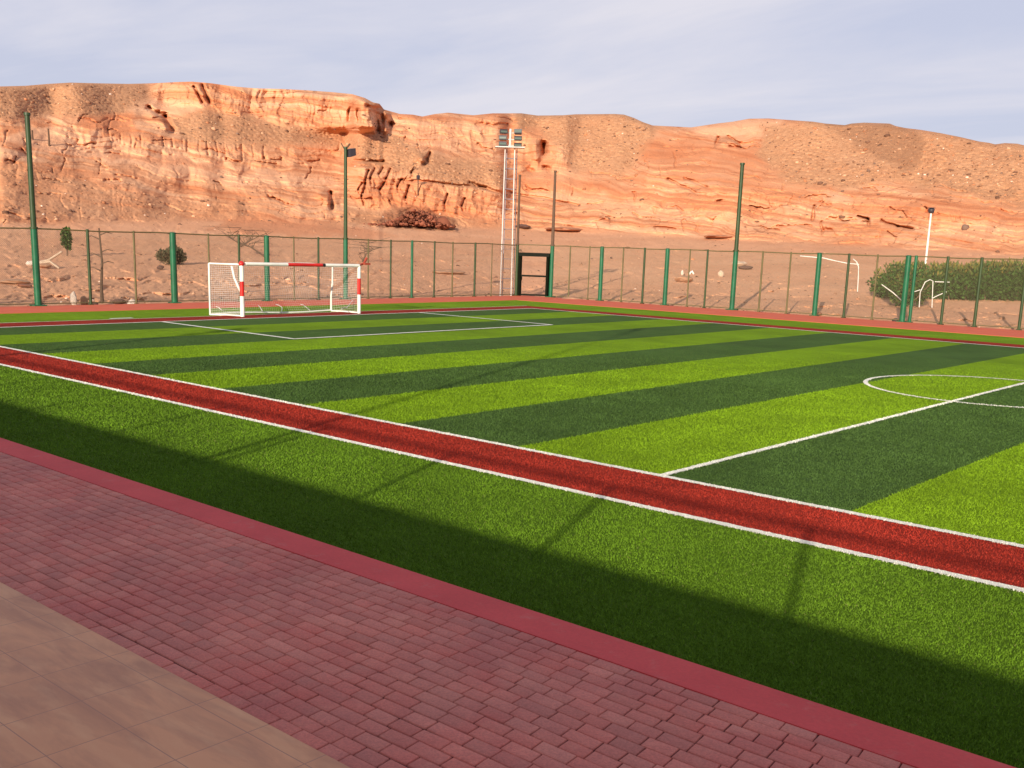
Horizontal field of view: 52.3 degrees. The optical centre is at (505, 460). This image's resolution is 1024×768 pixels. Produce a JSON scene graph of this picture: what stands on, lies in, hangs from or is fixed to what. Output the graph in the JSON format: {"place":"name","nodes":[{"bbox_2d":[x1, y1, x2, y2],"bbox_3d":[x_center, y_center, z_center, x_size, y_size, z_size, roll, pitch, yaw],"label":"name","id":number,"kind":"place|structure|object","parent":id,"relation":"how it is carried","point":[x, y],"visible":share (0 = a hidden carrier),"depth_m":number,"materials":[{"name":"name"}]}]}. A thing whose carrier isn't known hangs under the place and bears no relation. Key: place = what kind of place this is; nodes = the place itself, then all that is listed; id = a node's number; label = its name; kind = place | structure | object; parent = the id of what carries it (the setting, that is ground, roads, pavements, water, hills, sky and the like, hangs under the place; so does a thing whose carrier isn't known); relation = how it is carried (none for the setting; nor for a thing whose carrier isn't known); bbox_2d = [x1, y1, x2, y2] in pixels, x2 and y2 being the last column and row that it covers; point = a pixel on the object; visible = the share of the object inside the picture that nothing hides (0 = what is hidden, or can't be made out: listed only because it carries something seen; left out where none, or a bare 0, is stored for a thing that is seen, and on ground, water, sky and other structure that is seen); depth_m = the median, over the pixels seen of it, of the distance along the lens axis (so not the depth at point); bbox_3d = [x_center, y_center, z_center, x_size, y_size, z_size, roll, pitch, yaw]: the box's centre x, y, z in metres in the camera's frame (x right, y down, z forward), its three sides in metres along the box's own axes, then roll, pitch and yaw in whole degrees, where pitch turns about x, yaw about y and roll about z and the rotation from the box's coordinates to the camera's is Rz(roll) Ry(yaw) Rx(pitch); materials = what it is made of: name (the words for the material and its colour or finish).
{"place":"outdoors","nodes":[
{"label":"outdoors","id":0,"kind":"place"},
{"bbox_2d":[70,291,76,304],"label":"stone block","id":1,"kind":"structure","parent":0,"point":[74,299],"depth_m":46.56,"materials":[{"name":"beige stone"}]},
{"bbox_2d":[0,582,349,767],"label":"tiled terrace","id":2,"kind":"structure","parent":0,"point":[73,694],"depth_m":6.70,"materials":[{"name":"tile"}]},
{"bbox_2d":[0,452,914,767],"bbox_3d":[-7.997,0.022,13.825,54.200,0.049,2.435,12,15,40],"label":"block paving","id":3,"kind":"structure","parent":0,"point":[190,578],"depth_m":7.77,"materials":[{"name":"red brick"}]},
{"bbox_2d":[0,82,1023,330],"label":"hills","id":4,"kind":"structure","parent":0,"point":[154,158],"depth_m":134.26,"materials":[{"name":"orange stone"}]},
{"bbox_2d":[0,279,29,283],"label":"earth mound","id":5,"kind":"object","parent":4,"relation":"on","point":[10,281],"visible":0.82,"depth_m":53.63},
{"bbox_2d":[17,284,31,287],"bbox_3d":[-24.283,-8.853,52.772,0.739,0.219,0.550,2,12,0],"label":"boulder","id":6,"kind":"object","parent":4,"relation":"on","point":[23,286],"visible":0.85,"depth_m":52.62,"materials":[{"name":"brown stone"}]},
{"bbox_2d":[40,263,51,267],"bbox_3d":[-28.093,-11.910,63.689,0.807,0.301,0.712,-3,13,-22],"label":"boulder","id":7,"kind":"object","parent":4,"relation":"on","point":[44,265],"visible":0.62,"depth_m":63.47,"materials":[{"name":"brown stone"}]},
{"bbox_2d":[47,128,49,145],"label":"wooden post","id":8,"kind":"object","parent":4,"relation":"on","point":[48,137],"visible":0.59,"depth_m":127.69,"materials":[{"name":"brown wood"}]},
{"bbox_2d":[39,251,62,267],"bbox_3d":[-28.176,-12.369,64.097,2.052,1.135,0.133,2,12,0],"label":"broken frame","id":9,"kind":"object","parent":4,"relation":"on","point":[49,260],"visible":0.59,"depth_m":64.06,"materials":[{"name":"wood"}]},
{"bbox_2d":[60,226,72,255],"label":"sapling","id":10,"kind":"object","parent":4,"relation":"on","point":[67,238],"visible":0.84,"depth_m":73.18,"materials":[{"name":"green plant"}]},
{"bbox_2d":[80,296,87,304],"bbox_3d":[-18.750,-7.081,46.457,0.357,0.513,0.267,2,12,0],"label":"boulder","id":11,"kind":"object","parent":4,"relation":"on","point":[83,299],"visible":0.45,"depth_m":46.36,"materials":[{"name":"brown stone"}]},
{"bbox_2d":[112,299,126,303],"bbox_3d":[-17.764,-7.334,48.095,0.589,0.255,0.502,2,12,0],"label":"boulder","id":12,"kind":"object","parent":4,"relation":"on","point":[119,300],"visible":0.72,"depth_m":47.93,"materials":[{"name":"brown stone"}]},
{"bbox_2d":[204,226,273,255],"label":"dead branch","id":13,"kind":"object","parent":4,"relation":"on","point":[230,232],"visible":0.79,"depth_m":84.81,"materials":[{"name":"brown wood"}]},
{"bbox_2d":[236,230,267,246],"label":"dead branch","id":14,"kind":"object","parent":4,"relation":"on","point":[252,236],"visible":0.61,"depth_m":94.19,"materials":[{"name":"brown wood"}]},
{"bbox_2d":[341,237,393,261],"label":"dead branch","id":15,"kind":"object","parent":4,"relation":"on","point":[366,248],"visible":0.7,"depth_m":86.49,"materials":[{"name":"brown wood"}]},
{"bbox_2d":[363,209,455,229],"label":"rubble mound","id":16,"kind":"object","parent":4,"relation":"on","point":[415,218],"visible":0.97,"depth_m":134.66,"materials":[{"name":"stone"}]},
{"bbox_2d":[413,173,420,195],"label":"utility pole","id":17,"kind":"object","parent":4,"relation":"on","point":[418,177],"visible":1,"depth_m":144.08,"materials":[{"name":"brown wood"}]},
{"bbox_2d":[435,269,465,273],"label":"earth mound","id":18,"kind":"object","parent":4,"relation":"on","point":[448,271],"visible":0.75,"depth_m":80.45,"materials":[{"name":"brown soil"}]},
{"bbox_2d":[0,84,1023,323],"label":"scattered stones","id":19,"kind":"object","parent":4,"relation":"on","point":[965,227],"visible":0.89,"depth_m":136.28,"materials":[{"name":"brown stone"}]},
{"bbox_2d":[516,224,530,228],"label":"earth mound","id":20,"kind":"object","parent":4,"relation":"on","point":[523,226],"visible":0.81,"depth_m":146.44,"materials":[{"name":"brown soil"}]},
{"bbox_2d":[544,227,582,231],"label":"earth mound","id":21,"kind":"object","parent":4,"relation":"on","point":[568,229],"visible":0.9,"depth_m":142.86,"materials":[{"name":"brown soil"}]},
{"bbox_2d":[675,276,692,282],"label":"boulder","id":22,"kind":"object","parent":4,"relation":"on","point":[683,280],"visible":0.82,"depth_m":78.86,"materials":[{"name":"brown stone"}]},
{"bbox_2d":[704,235,732,237],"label":"earth mound","id":23,"kind":"object","parent":4,"relation":"on","point":[715,236],"visible":0.98,"depth_m":128.72,"materials":[{"name":"brown soil"}]},
{"bbox_2d":[718,270,723,276],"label":"boulder","id":24,"kind":"object","parent":4,"relation":"on","point":[721,273],"visible":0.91,"depth_m":82.72,"materials":[{"name":"stone"}]},
{"bbox_2d":[732,261,747,266],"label":"boulder","id":25,"kind":"object","parent":4,"relation":"on","point":[741,263],"visible":0.46,"depth_m":93.83,"materials":[{"name":"stone"}]},
{"bbox_2d":[738,266,752,269],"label":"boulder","id":26,"kind":"object","parent":4,"relation":"on","point":[745,267],"visible":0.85,"depth_m":90.93,"materials":[{"name":"brown stone"}]},
{"bbox_2d":[801,256,858,291],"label":"white goal frame","id":27,"kind":"object","parent":4,"relation":"on","point":[841,262],"visible":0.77,"depth_m":69.21,"materials":[{"name":"paint"}]},
{"bbox_2d":[914,279,949,307],"bbox_3d":[24.046,-9.487,59.137,2.117,1.587,0.047,2,12,0],"label":"white hoop frame","id":28,"kind":"object","parent":4,"relation":"on","point":[932,290],"visible":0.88,"depth_m":59.09,"materials":[{"name":"paint"}]},
{"bbox_2d":[0,0,1023,144],"label":"sky","id":29,"kind":"structure","parent":0,"point":[950,67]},
{"label":"ground","id":30,"kind":"structure","parent":0,"visible":0},
{"bbox_2d":[23,112,46,305],"bbox_3d":[-19.494,-10.249,43.089,0.522,7.890,0.522,12,15,40],"label":"tall pole","id":31,"kind":"object","parent":30,"relation":"on","point":[35,263],"visible":0.89,"depth_m":43.08,"materials":[{"name":"green metal"}]},
{"bbox_2d":[89,228,112,301],"bbox_3d":[-18.531,-8.883,47.836,1.203,3.500,0.171,2,12,3],"label":"bare tree","id":32,"kind":"object","parent":30,"relation":"on","point":[101,285],"visible":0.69,"depth_m":47.78,"materials":[{"name":"brown wood"}]},
{"bbox_2d":[154,245,186,264],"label":"bush","id":33,"kind":"object","parent":30,"relation":"on","point":[179,256],"visible":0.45,"depth_m":71.15,"materials":[{"name":"green plant"}]},
{"bbox_2d":[339,143,355,298],"bbox_3d":[-8.388,-12.609,55.444,0.564,8.215,0.764,12,15,40],"label":"tall pole","id":34,"kind":"object","parent":30,"relation":"on","point":[350,152],"visible":0.93,"depth_m":55.19,"materials":[{"name":"green metal"}]},
{"bbox_2d":[0,438,1015,767],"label":"kerb","id":35,"kind":"structure","parent":30,"relation":"on","point":[900,746],"depth_m":8.28,"materials":[{"name":"red paint"}]},
{"bbox_2d":[495,129,524,295],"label":"floodlight tower","id":36,"kind":"structure","parent":30,"relation":"on","point":[503,144],"depth_m":64.83,"materials":[{"name":"grey metal"}]},
{"bbox_2d":[0,300,1023,347],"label":"artificial turf","id":37,"kind":"structure","parent":30,"relation":"on","point":[62,316],"depth_m":45.99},
{"bbox_2d":[13,306,504,322],"bbox_3d":[-9.507,-6.115,43.428,0.096,0.001,32.130,12,15,40],"label":"goal line","id":38,"kind":"object","parent":37,"relation":"on","point":[257,314],"visible":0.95,"depth_m":42.77,"materials":[{"name":"paint"}]},
{"bbox_2d":[0,308,1023,543],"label":"striped pitch","id":39,"kind":"object","parent":37,"relation":"on","point":[623,331],"visible":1,"depth_m":29.22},
{"bbox_2d":[162,312,551,338],"bbox_3d":[-5.229,-5.260,39.884,7.862,0.001,12.990,12,15,40],"label":"penalty box line","id":40,"kind":"object","parent":39,"relation":"on","point":[359,335],"visible":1,"depth_m":36.30,"materials":[{"name":"white paint"}]},
{"bbox_2d":[0,306,1023,587],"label":"red strip","id":41,"kind":"object","parent":39,"relation":"on","point":[750,522],"visible":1,"depth_m":14.47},
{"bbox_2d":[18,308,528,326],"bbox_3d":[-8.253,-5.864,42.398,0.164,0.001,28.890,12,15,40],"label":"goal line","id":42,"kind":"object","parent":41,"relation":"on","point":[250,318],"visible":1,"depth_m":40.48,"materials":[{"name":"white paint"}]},
{"bbox_2d":[208,257,369,316],"bbox_3d":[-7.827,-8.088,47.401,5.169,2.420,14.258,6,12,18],"label":"goal","id":43,"kind":"object","parent":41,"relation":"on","point":[241,266],"visible":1,"depth_m":42.82,"materials":[{"name":"white paint"}]},
{"bbox_2d":[0,346,1023,547],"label":"touchline","id":44,"kind":"object","parent":41,"relation":"on","point":[864,515],"visible":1,"depth_m":14.70,"materials":[{"name":"white paint"}]},
{"bbox_2d":[533,308,1020,347],"bbox_3d":[21.384,-3.587,35.791,53.660,0.001,0.167,12,15,40],"label":"touchline","id":45,"kind":"object","parent":39,"relation":"on","point":[794,329],"visible":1,"depth_m":43.56,"materials":[{"name":"white paint"}]},
{"bbox_2d":[663,382,1023,474],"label":"halfway line","id":46,"kind":"object","parent":39,"relation":"on","point":[749,452],"visible":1,"depth_m":17.91,"materials":[{"name":"white paint"}]},
{"bbox_2d":[863,375,1023,407],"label":"circle","id":47,"kind":"object","parent":39,"relation":"on","point":[866,380],"visible":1,"depth_m":26.09,"materials":[{"name":"white paint"}]},
{"bbox_2d":[0,363,1023,591],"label":"touchline","id":48,"kind":"object","parent":37,"relation":"on","point":[771,534],"visible":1,"depth_m":12.77,"materials":[{"name":"white paint"}]},
{"bbox_2d":[0,331,1023,767],"bbox_3d":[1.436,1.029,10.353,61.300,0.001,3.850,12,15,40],"label":"artificial turf","id":49,"kind":"structure","parent":30,"relation":"on","point":[644,579],"depth_m":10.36,"materials":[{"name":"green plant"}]},
{"bbox_2d":[0,295,1023,337],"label":"kerb","id":50,"kind":"structure","parent":30,"relation":"on","point":[709,311],"depth_m":50.65,"materials":[{"name":"pink paint"}]},
{"bbox_2d":[0,227,516,304],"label":"chain link fence","id":51,"kind":"object","parent":50,"relation":"on","point":[173,268],"visible":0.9,"depth_m":50.60,"materials":[{"name":"green metal"}]},
{"bbox_2d":[517,252,549,295],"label":"gate","id":52,"kind":"structure","parent":50,"relation":"on","point":[546,255],"depth_m":65.72,"materials":[{"name":"green metal"}]},
{"bbox_2d":[519,244,549,252],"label":"overgate panel","id":53,"kind":"object","parent":52,"relation":"on","point":[535,249],"visible":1,"depth_m":65.48,"materials":[{"name":"green metal"}]},
{"bbox_2d":[512,175,520,295],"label":"tall pole","id":54,"kind":"object","parent":30,"relation":"on","point":[517,244],"visible":0.88,"depth_m":65.64,"materials":[{"name":"metal"}]},
{"bbox_2d":[545,170,556,297],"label":"tall pole","id":55,"kind":"object","parent":30,"relation":"on","point":[552,245],"visible":0.88,"depth_m":65.06,"materials":[{"name":"green metal"}]},
{"bbox_2d":[562,296,581,298],"bbox_3d":[4.139,-9.999,64.596,1.418,0.374,1.219,2,12,0],"label":"earth mound","id":56,"kind":"object","parent":30,"relation":"on","point":[571,297],"visible":0.5,"depth_m":64.18,"materials":[{"name":"brown soil"}]},
{"bbox_2d":[725,163,744,309],"bbox_3d":[12.598,-12.081,56.729,0.504,7.940,0.504,12,15,40],"label":"tall pole","id":57,"kind":"object","parent":30,"relation":"on","point":[734,276],"visible":0.84,"depth_m":56.71,"materials":[{"name":"green metal"}]},
{"bbox_2d":[552,245,1023,329],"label":"chain link fence","id":58,"kind":"object","parent":30,"relation":"on","point":[904,291],"visible":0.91,"depth_m":53.95,"materials":[{"name":"green metal"}]},
{"bbox_2d":[884,263,933,306],"bbox_3d":[23.280,-10.133,60.402,2.653,2.650,2.954,12,15,40],"label":"bush","id":59,"kind":"object","parent":30,"relation":"on","point":[900,274],"visible":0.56,"depth_m":60.06,"materials":[{"name":"green plant"}]},
{"bbox_2d":[925,207,934,262],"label":"lamp post","id":60,"kind":"object","parent":30,"relation":"on","point":[930,210],"visible":0.76,"depth_m":75.77,"materials":[{"name":"white metal"}]},
{"bbox_2d":[867,257,1023,301],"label":"hedge","id":61,"kind":"object","parent":30,"relation":"on","point":[1001,273],"visible":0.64,"depth_m":64.46,"materials":[{"name":"green plant"}]}
]}

